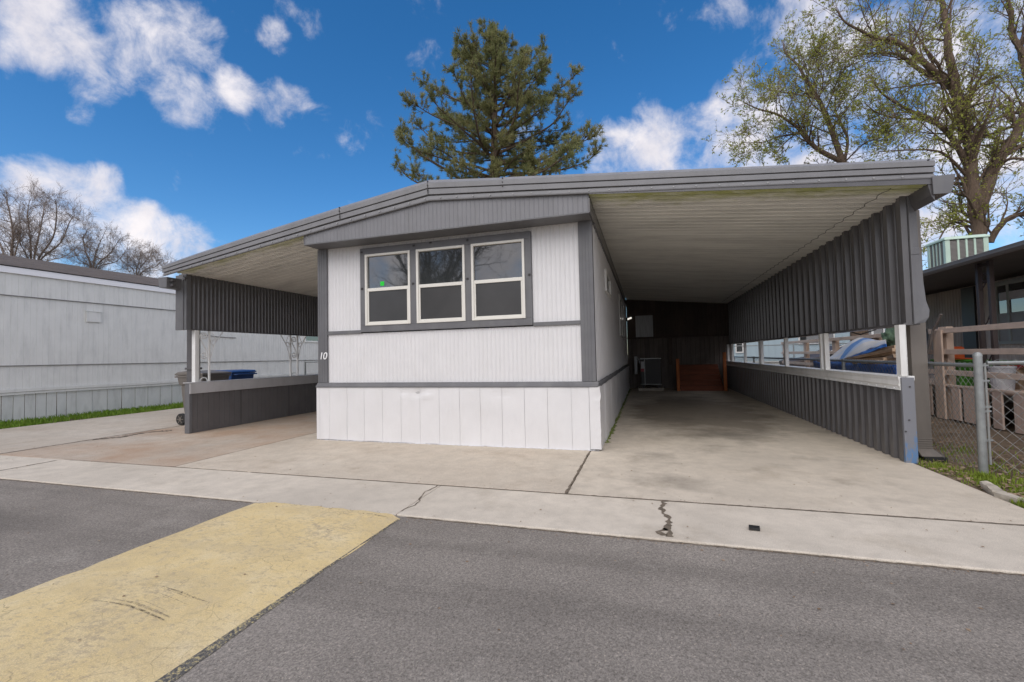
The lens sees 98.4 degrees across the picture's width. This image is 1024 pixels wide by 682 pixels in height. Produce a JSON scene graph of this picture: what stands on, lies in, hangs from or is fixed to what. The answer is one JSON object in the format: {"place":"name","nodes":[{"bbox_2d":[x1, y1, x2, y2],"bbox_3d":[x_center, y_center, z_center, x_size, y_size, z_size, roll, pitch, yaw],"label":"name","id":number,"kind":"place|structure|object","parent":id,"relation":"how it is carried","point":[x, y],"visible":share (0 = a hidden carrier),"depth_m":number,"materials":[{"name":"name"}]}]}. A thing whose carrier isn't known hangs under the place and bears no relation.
{"place":"outdoors","nodes":[
{"label":"outdoors","id":0,"kind":"place"},
{"bbox_2d":[0,408,184,453],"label":"driveway","id":1,"kind":"structure","parent":0,"point":[16,439],"depth_m":8.48,"materials":[{"name":"grey concrete"}]},
{"bbox_2d":[175,371,231,424],"bbox_3d":[-6.294,1.141,8.981,0.822,1.049,0.640,-2,-2,17],"label":"trash bin","id":2,"kind":"object","parent":1,"relation":"on","point":[214,376],"visible":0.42,"depth_m":8.78,"materials":[{"name":"black plastic"}]},
{"bbox_2d":[216,369,256,379],"bbox_3d":[-6.359,1.181,10.086,0.822,1.049,0.640,-2,-2,17],"label":"trash bin","id":3,"kind":"object","parent":1,"relation":"on","point":[242,374],"visible":0.11,"depth_m":9.95,"materials":[{"name":"blue plastic"}]},
{"bbox_2d":[0,411,316,466],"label":"driveway","id":4,"kind":"structure","parent":0,"point":[179,447],"depth_m":6.70,"materials":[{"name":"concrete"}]},
{"bbox_2d":[93,430,171,439],"bbox_3d":[-6.561,1.625,7.662,0.308,0.001,1.107,-2,-2,31],"label":"pavement crack","id":5,"kind":"object","parent":4,"relation":"on","point":[129,435],"visible":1,"depth_m":7.59,"materials":[{"name":"grey concrete"}]},
{"bbox_2d":[66,459,244,471],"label":"joint dirt","id":6,"kind":"structure","parent":4,"relation":"on","point":[155,465],"depth_m":5.29,"materials":[{"name":"soil"}]},
{"bbox_2d":[158,236,317,433],"bbox_3d":[-2.896,0.073,12.636,3.159,3.292,11.813,-2,-2,17],"label":"carport","id":7,"kind":"object","parent":4,"relation":"on","point":[272,289],"visible":0.37,"depth_m":8.47,"materials":[{"name":"white metal"}]},
{"bbox_2d":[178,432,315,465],"bbox_3d":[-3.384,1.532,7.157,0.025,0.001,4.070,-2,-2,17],"label":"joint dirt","id":8,"kind":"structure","parent":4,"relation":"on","point":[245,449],"depth_m":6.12,"materials":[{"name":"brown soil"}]},
{"bbox_2d":[304,361,317,374],"bbox_3d":[-3.736,1.075,11.126,3.624,1.221,0.048,-2,-2,17],"label":"chain link fence","id":9,"kind":"object","parent":4,"relation":"on","point":[305,364],"visible":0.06,"depth_m":11.62,"materials":[{"name":"metal"}]},
{"bbox_2d":[0,366,627,417],"bbox_3d":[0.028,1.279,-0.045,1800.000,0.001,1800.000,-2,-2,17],"label":"ground","id":10,"kind":"structure","parent":0,"point":[56,402],"depth_m":15.73,"materials":[{"name":"green plant"}]},
{"bbox_2d":[0,184,44,258],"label":"bare tree","id":11,"kind":"object","parent":10,"relation":"on","point":[11,243],"visible":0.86,"depth_m":33.31,"materials":[{"name":"brown plant"}]},
{"bbox_2d":[0,175,99,264],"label":"bare tree","id":12,"kind":"object","parent":10,"relation":"on","point":[41,255],"visible":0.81,"depth_m":33.42,"materials":[{"name":"brown plant"}]},
{"bbox_2d":[0,402,183,428],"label":"grass strip","id":13,"kind":"object","parent":10,"relation":"on","point":[13,423],"depth_m":10.56,"materials":[{"name":"green plant"}]},
{"bbox_2d":[53,215,150,271],"bbox_3d":[-32.034,-3.486,34.455,7.526,13.428,4.024,-2,-2,17],"label":"bare tree","id":14,"kind":"object","parent":10,"relation":"on","point":[93,264],"visible":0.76,"depth_m":34.75,"materials":[{"name":"brown plant"}]},
{"bbox_2d":[50,407,183,422],"bbox_3d":[-8.213,2.053,17.464,1.300,0.030,19.200,-2,-2,17],"label":"soil strip","id":15,"kind":"object","parent":10,"relation":"on","point":[89,418],"depth_m":10.31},
{"bbox_2d":[100,240,182,277],"bbox_3d":[-28.469,-2.626,34.769,6.415,11.576,3.601,-1,-2,0],"label":"bare tree","id":16,"kind":"object","parent":10,"relation":"on","point":[160,260],"visible":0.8,"depth_m":34.79,"materials":[{"name":"brown plant"}]},
{"bbox_2d":[0,254,317,421],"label":"neighbor home","id":17,"kind":"object","parent":10,"relation":"on","point":[85,338],"visible":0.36,"depth_m":11.41,"materials":[{"name":"grey metal"}]},
{"bbox_2d":[304,336,317,341],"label":"window","id":18,"kind":"structure","parent":17,"relation":"in","point":[308,338],"depth_m":18.60,"materials":[{"name":"clear glass"}]},
{"bbox_2d":[391,16,607,182],"bbox_3d":[-0.863,-8.320,26.016,13.953,21.147,11.488,-1,-2,-1],"label":"pine tree","id":19,"kind":"object","parent":10,"relation":"on","point":[500,64],"visible":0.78,"depth_m":24.02,"materials":[{"name":"green plant"}]},
{"bbox_2d":[0,455,1023,573],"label":"gutter strip","id":20,"kind":"object","parent":10,"relation":"on","point":[953,544],"visible":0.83,"depth_m":3.35,"materials":[{"name":"concrete"}]},
{"bbox_2d":[402,485,437,510],"bbox_3d":[-0.789,1.362,3.858,0.064,0.001,0.722,-2,-2,10],"label":"pavement crack","id":21,"kind":"object","parent":20,"relation":"on","point":[420,497],"visible":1,"depth_m":3.85,"materials":[{"name":"grey concrete"}]},
{"bbox_2d":[655,529,667,534],"bbox_3d":[1.029,1.291,2.989,0.129,0.001,0.094,0,-3,-41],"label":"pavement crack","id":22,"kind":"object","parent":20,"relation":"on","point":[659,532],"visible":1,"depth_m":2.98,"materials":[{"name":"grey concrete"}]},
{"bbox_2d":[658,501,672,536],"bbox_3d":[1.133,1.299,3.267,0.096,0.001,0.744,-2,-2,17],"label":"pavement crack","id":23,"kind":"object","parent":20,"relation":"on","point":[668,525],"visible":1,"depth_m":3.17,"materials":[{"name":"grey concrete"}]},
{"bbox_2d":[749,525,759,530],"bbox_3d":[1.647,1.269,3.002,0.068,0.018,0.059,-2,-2,24],"label":"plastic scrap","id":24,"kind":"object","parent":20,"relation":"on","point":[754,527],"visible":1,"depth_m":2.99,"materials":[{"name":"black plastic"}]},
{"bbox_2d":[794,0,1023,267],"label":"willow tree","id":25,"kind":"object","parent":10,"relation":"on","point":[975,190],"visible":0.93,"depth_m":13.85,"materials":[{"name":"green plant"}]},
{"bbox_2d":[916,392,1023,507],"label":"dirt yard","id":26,"kind":"structure","parent":10,"relation":"on","point":[1010,427],"depth_m":5.63,"materials":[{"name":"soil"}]},
{"bbox_2d":[734,343,846,362],"bbox_3d":[14.160,0.812,18.694,9.702,1.491,0.048,-2,-2,17],"label":"chain link fence","id":27,"kind":"object","parent":26,"relation":"on","point":[781,351],"visible":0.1,"depth_m":19.43,"materials":[{"name":"metal"}]},
{"bbox_2d":[734,328,885,364],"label":"blue house","id":28,"kind":"structure","parent":26,"relation":"on","point":[738,349],"depth_m":22.97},
{"bbox_2d":[735,343,743,352],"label":"window","id":29,"kind":"structure","parent":28,"relation":"in","point":[739,348],"depth_m":23.49,"materials":[{"name":"white glass"}]},
{"bbox_2d":[798,334,834,343],"bbox_3d":[15.482,-0.463,22.501,1.600,1.270,0.080,-2,-2,17],"label":"window","id":30,"kind":"structure","parent":28,"relation":"in","point":[830,335],"depth_m":22.52,"materials":[{"name":"white glass"}]},
{"bbox_2d":[868,328,884,334],"bbox_3d":[17.628,-0.458,21.854,1.320,1.220,0.080,-2,-2,17],"label":"window","id":31,"kind":"structure","parent":28,"relation":"in","point":[878,331],"depth_m":21.74,"materials":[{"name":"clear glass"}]},
{"bbox_2d":[703,9,943,340],"bbox_3d":[10.676,-5.645,16.268,6.930,14.760,4.670,-2,-2,17],"label":"willow tree","id":32,"kind":"object","parent":26,"relation":"on","point":[801,128],"visible":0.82,"depth_m":15.95,"materials":[{"name":"green plant"}]},
{"bbox_2d":[734,352,992,474],"bbox_3d":[6.267,0.866,10.229,0.113,1.175,12.758,-2,-2,17],"label":"chain link fence","id":33,"kind":"object","parent":26,"relation":"on","point":[977,365],"visible":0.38,"depth_m":4.32,"materials":[{"name":"metal"}]},
{"bbox_2d":[781,322,1023,433],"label":"wooden fence","id":34,"kind":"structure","parent":26,"relation":"on","point":[943,350],"depth_m":7.28,"materials":[{"name":"brown wood"}]},
{"bbox_2d":[881,328,894,345],"bbox_3d":[7.826,-0.090,9.097,0.350,0.546,0.536,-2,-2,17],"label":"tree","id":35,"kind":"object","parent":34,"relation":"hanging from","point":[888,335],"visible":0.53,"depth_m":9.03,"materials":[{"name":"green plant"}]},
{"bbox_2d":[926,314,942,353],"bbox_3d":[7.339,-0.114,7.831,0.095,0.688,0.680,-2,-2,8],"label":"shovel","id":36,"kind":"object","parent":34,"relation":"hanging from","point":[932,332],"visible":0.33,"depth_m":7.73,"materials":[{"name":"black plastic"}]},
{"bbox_2d":[930,359,988,385],"bbox_3d":[7.973,0.552,7.872,0.440,0.449,0.800,-2,-2,17],"label":"storage tub","id":37,"kind":"object","parent":34,"relation":"on","point":[965,380],"visible":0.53,"depth_m":7.58,"materials":[{"name":"plastic"}]},
{"bbox_2d":[954,346,964,357],"bbox_3d":[7.951,0.214,7.920,0.150,0.230,0.200,-2,-2,17],"label":"crate","id":38,"kind":"object","parent":37,"relation":"on","point":[959,355],"visible":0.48,"depth_m":7.83,"materials":[{"name":"orange plastic"}]},
{"bbox_2d":[971,360,1019,387],"bbox_3d":[7.799,0.534,7.120,0.380,0.439,0.440,-2,-2,17],"label":"storage tub","id":39,"kind":"object","parent":34,"relation":"on","point":[991,365],"visible":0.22,"depth_m":7.05,"materials":[{"name":"plastic"}]},
{"bbox_2d":[987,359,1016,390],"bbox_3d":[7.475,0.508,6.738,0.309,0.479,0.310,-2,-2,17],"label":"bucket","id":40,"kind":"object","parent":34,"relation":"on","point":[994,382],"visible":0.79,"depth_m":6.65,"materials":[{"name":"plastic"}]},
{"bbox_2d":[1000,365,1023,368],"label":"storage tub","id":41,"kind":"object","parent":34,"relation":"on","point":[1018,366],"visible":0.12,"depth_m":6.82,"materials":[{"name":"plastic"}]},
{"bbox_2d":[1015,367,1023,389],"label":"cardboard box","id":42,"kind":"object","parent":34,"relation":"on","point":[1020,382],"visible":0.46,"depth_m":6.74,"materials":[{"name":"brown cardboard"}]},
{"bbox_2d":[889,240,1023,402],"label":"neighbor home","id":43,"kind":"object","parent":26,"relation":"on","point":[985,288],"visible":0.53,"depth_m":8.58,"materials":[{"name":"brown"}]},
{"bbox_2d":[925,234,989,268],"bbox_3d":[10.174,-1.824,10.116,0.810,1.030,0.776,-2,-2,17],"label":"evaporative cooler","id":44,"kind":"object","parent":43,"relation":"on","point":[944,250],"visible":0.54,"depth_m":9.85,"materials":[{"name":"green metal"}]},
{"bbox_2d":[960,286,978,357],"bbox_3d":[9.998,-0.221,9.634,0.050,1.900,0.400,-2,-2,17],"label":"door","id":45,"kind":"structure","parent":43,"relation":"in","point":[968,295],"depth_m":9.62,"materials":[{"name":"black plastic"}]},
{"bbox_2d":[995,277,1023,343],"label":"window","id":46,"kind":"structure","parent":43,"relation":"in","point":[1009,293],"depth_m":8.54,"materials":[{"name":"clear glass"}]},
{"bbox_2d":[918,436,1023,507],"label":"weeds","id":47,"kind":"object","parent":26,"relation":"on","point":[982,476],"visible":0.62,"depth_m":4.15,"materials":[{"name":"green plant"}]},
{"bbox_2d":[979,481,1005,495],"bbox_3d":[4.009,1.240,3.689,0.084,0.075,0.312,-3,-2,32],"label":"edging stone","id":48,"kind":"object","parent":26,"relation":"on","point":[990,488],"visible":0.73,"depth_m":3.68,"materials":[{"name":"concrete"}]},
{"bbox_2d":[983,359,1023,472],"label":"chain link fence","id":49,"kind":"object","parent":26,"relation":"on","point":[1007,363],"visible":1,"depth_m":4.13,"materials":[{"name":"metal"}]},
{"bbox_2d":[994,491,1023,502],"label":"edging stone","id":50,"kind":"object","parent":26,"relation":"on","point":[1004,496],"visible":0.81,"depth_m":3.46,"materials":[{"name":"concrete"}]},
{"bbox_2d":[176,433,590,493],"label":"front pavement","id":51,"kind":"structure","parent":0,"point":[516,469],"depth_m":5.13,"materials":[{"name":"concrete"}]},
{"bbox_2d":[336,440,598,450],"bbox_3d":[-0.921,1.442,6.146,4.210,0.001,0.065,-2,-2,17],"label":"paint splash","id":52,"kind":"object","parent":51,"relation":"on","point":[462,445],"visible":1,"depth_m":6.06,"materials":[{"name":"white"}]},
{"bbox_2d":[162,158,934,449],"bbox_3d":[0.899,-0.217,11.476,10.450,3.642,11.857,-2,-2,17],"label":"mobile home","id":53,"kind":"object","parent":51,"relation":"on","point":[482,312],"visible":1,"depth_m":6.11,"materials":[{"name":"white metal"}]},
{"bbox_2d":[365,250,410,325],"bbox_3d":[-1.833,-0.775,6.549,0.760,1.070,0.072,-2,-2,17],"label":"window","id":54,"kind":"structure","parent":53,"relation":"in","point":[387,275],"depth_m":6.54,"materials":[{"name":"glass"}]},
{"bbox_2d":[416,245,465,322],"bbox_3d":[-1.011,-0.801,6.302,0.758,1.070,0.072,-2,-2,17],"label":"window","id":55,"kind":"structure","parent":53,"relation":"in","point":[440,271],"depth_m":6.30,"materials":[{"name":"glass"}]},
{"bbox_2d":[471,239,525,320],"bbox_3d":[-0.188,-0.828,6.055,0.767,1.070,0.072,-2,-2,17],"label":"window","id":56,"kind":"structure","parent":53,"relation":"in","point":[497,267],"depth_m":6.05,"materials":[{"name":"glass"}]},
{"bbox_2d":[605,269,610,297],"bbox_3d":[1.711,-1.006,7.872,0.036,0.370,1.000,-2,-2,17],"label":"side window","id":57,"kind":"structure","parent":53,"relation":"in","point":[607,278],"depth_m":7.83,"materials":[{"name":"white glass"}]},
{"bbox_2d":[618,294,624,338],"bbox_3d":[3.116,-0.639,12.505,0.036,1.080,2.500,-2,-2,17],"label":"side window","id":58,"kind":"structure","parent":53,"relation":"in","point":[621,305],"depth_m":12.34,"materials":[{"name":"black glass"}]},
{"bbox_2d":[634,356,639,373],"bbox_3d":[4.224,0.824,14.945,0.127,0.600,0.528,-1,-2,5],"label":"disconnect box","id":59,"kind":"object","parent":53,"relation":"attached to","point":[635,362],"visible":1,"depth_m":15.01,"materials":[{"name":"grey metal"}]},
{"bbox_2d":[565,452,589,492],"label":"joint dirt","id":60,"kind":"structure","parent":51,"relation":"on","point":[574,478],"depth_m":4.50,"materials":[{"name":"soil"}]},
{"bbox_2d":[255,472,1023,524],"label":"joint dirt","id":61,"kind":"structure","parent":51,"relation":"on","point":[694,502],"depth_m":3.51,"materials":[{"name":"soil"}]},
{"bbox_2d":[0,479,1023,681],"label":"road","id":62,"kind":"structure","parent":0,"point":[545,607],"depth_m":2.12,"materials":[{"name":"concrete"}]},
{"bbox_2d":[1,479,250,502],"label":"joint dirt","id":63,"kind":"structure","parent":62,"relation":"on","point":[125,490],"depth_m":4.26,"materials":[{"name":"soil"}]},
{"bbox_2d":[0,502,399,681],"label":"speed hump","id":64,"kind":"object","parent":62,"relation":"on","point":[200,597],"visible":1,"depth_m":2.28,"materials":[{"name":"yellow paint"}]},
{"bbox_2d":[406,517,1023,575],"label":"joint dirt","id":65,"kind":"structure","parent":62,"relation":"on","point":[733,548],"depth_m":2.72,"materials":[{"name":"soil"}]},
{"bbox_2d":[0,0,1023,347],"label":"sky","id":66,"kind":"structure","parent":0,"point":[191,127],"materials":[{"name":"blue"}]},
{"bbox_2d":[676,352,727,390],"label":"porch steps","id":67,"kind":"structure","parent":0,"point":[703,377],"depth_m":14.21,"materials":[{"name":"brown wood"}]},
{"bbox_2d":[568,388,1023,525],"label":"driveway","id":68,"kind":"structure","parent":0,"point":[761,455],"depth_m":4.59,"materials":[{"name":"concrete"}]},
{"bbox_2d":[605,389,629,442],"bbox_3d":[2.709,1.527,10.711,0.127,0.001,9.750,-2,-2,17],"label":"moss line","id":69,"kind":"object","parent":68,"relation":"on","point":[613,427],"visible":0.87,"depth_m":7.78,"materials":[{"name":"green plant"}]},
{"bbox_2d":[638,358,663,390],"bbox_3d":[4.646,1.102,14.815,0.800,1.058,0.800,-2,-2,17],"label":"air conditioner","id":70,"kind":"object","parent":68,"relation":"on","point":[650,370],"visible":1,"depth_m":14.52,"materials":[{"name":"metal"}]},
{"bbox_2d":[626,300,733,387],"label":"storage shed","id":71,"kind":"structure","parent":68,"relation":"on","point":[668,333],"depth_m":15.35,"materials":[{"name":"black wood"}]},
{"bbox_2d":[633,313,654,336],"bbox_3d":[4.679,-0.552,15.642,0.710,0.820,0.050,-2,-2,17],"label":"window","id":72,"kind":"structure","parent":71,"relation":"in","point":[644,324],"depth_m":15.63,"materials":[{"name":"grey glass"}]},
{"bbox_2d":[649,418,787,420],"bbox_3d":[3.462,1.414,7.973,3.051,0.001,0.138,-2,-2,15],"label":"driveway crack","id":73,"kind":"object","parent":68,"relation":"on","point":[709,419],"visible":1,"depth_m":7.97,"materials":[{"name":"grey concrete"}]},
{"bbox_2d":[589,173,955,463],"bbox_3d":[4.410,-0.196,10.431,3.648,3.392,11.831,-2,-2,17],"label":"carport","id":74,"kind":"object","parent":68,"relation":"on","point":[823,261],"visible":0.99,"depth_m":6.09,"materials":[{"name":"white metal"}]},
{"bbox_2d":[779,344,844,367],"bbox_3d":[12.834,0.803,16.795,4.335,1.434,1.860,-2,-2,17],"label":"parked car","id":75,"kind":"object","parent":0,"point":[816,356],"visible":0.06,"depth_m":16.61,"materials":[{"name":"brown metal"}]},
{"bbox_2d":[813,361,896,374],"bbox_3d":[5.856,0.826,7.666,0.133,0.932,3.226,-2,-2,17],"label":"tarp","id":76,"kind":"object","parent":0,"point":[885,370],"visible":0.13,"depth_m":7.01,"materials":[{"name":"blue plastic"}]},
{"bbox_2d":[846,360,891,363],"bbox_3d":[5.744,0.345,7.169,0.200,0.096,1.274,-2,-2,19],"label":"lumber board","id":77,"kind":"object","parent":76,"relation":"on","point":[870,363],"visible":0.24,"depth_m":6.84,"materials":[{"name":"brown wood"}]},
{"bbox_2d":[853,358,895,360],"bbox_3d":[5.903,0.316,7.265,0.200,0.105,1.502,-2,-2,21],"label":"lumber board","id":78,"kind":"object","parent":77,"relation":"on","point":[877,359],"visible":0.36,"depth_m":6.76,"materials":[{"name":"brown wood"}]},
{"bbox_2d":[881,354,895,363],"bbox_3d":[5.823,0.282,6.828,0.200,0.166,1.215,-2,-2,26],"label":"lumber board","id":79,"kind":"object","parent":78,"relation":"on","point":[892,356],"visible":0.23,"depth_m":6.45,"materials":[{"name":"brown wood"}]},
{"bbox_2d":[851,329,875,348],"bbox_3d":[8.932,0.288,11.091,0.619,1.186,1.724,-2,-2,17],"label":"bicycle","id":80,"kind":"object","parent":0,"point":[864,333],"visible":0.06,"depth_m":11.42,"materials":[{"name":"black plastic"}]},
{"bbox_2d":[862,352,895,358],"bbox_3d":[6.103,0.246,7.330,0.200,0.155,1.585,-2,-2,22],"label":"lumber board","id":81,"kind":"object","parent":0,"point":[882,355],"visible":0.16,"depth_m":7.11,"materials":[{"name":"brown wood"}]},
{"bbox_2d":[844,348,895,359],"bbox_3d":[6.122,0.254,7.568,0.200,0.243,2.278,-2,-2,21],"label":"lumber board","id":82,"kind":"object","parent":81,"relation":"on","point":[874,353],"visible":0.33,"depth_m":7.22,"materials":[{"name":"wood"}]},
{"bbox_2d":[833,344,886,362],"bbox_3d":[6.395,0.279,8.311,0.071,0.409,2.597,-2,-2,17],"label":"tarp","id":83,"kind":"object","parent":82,"relation":"on","point":[873,349],"visible":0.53,"depth_m":7.63,"materials":[{"name":"blue plastic"}]},
{"bbox_2d":[870,345,894,352],"bbox_3d":[6.348,0.157,7.546,0.200,0.159,1.602,-2,-2,24],"label":"lumber board","id":84,"kind":"object","parent":82,"relation":"on","point":[888,347],"visible":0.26,"depth_m":7.19,"materials":[{"name":"brown wood"}]},
{"bbox_2d":[830,337,885,361],"bbox_3d":[7.120,0.199,9.330,0.757,0.552,4.740,-2,-2,17],"label":"tarp","id":85,"kind":"object","parent":84,"relation":"on","point":[854,347],"visible":0.84,"depth_m":8.76,"materials":[{"name":"white plastic"}]}
]}

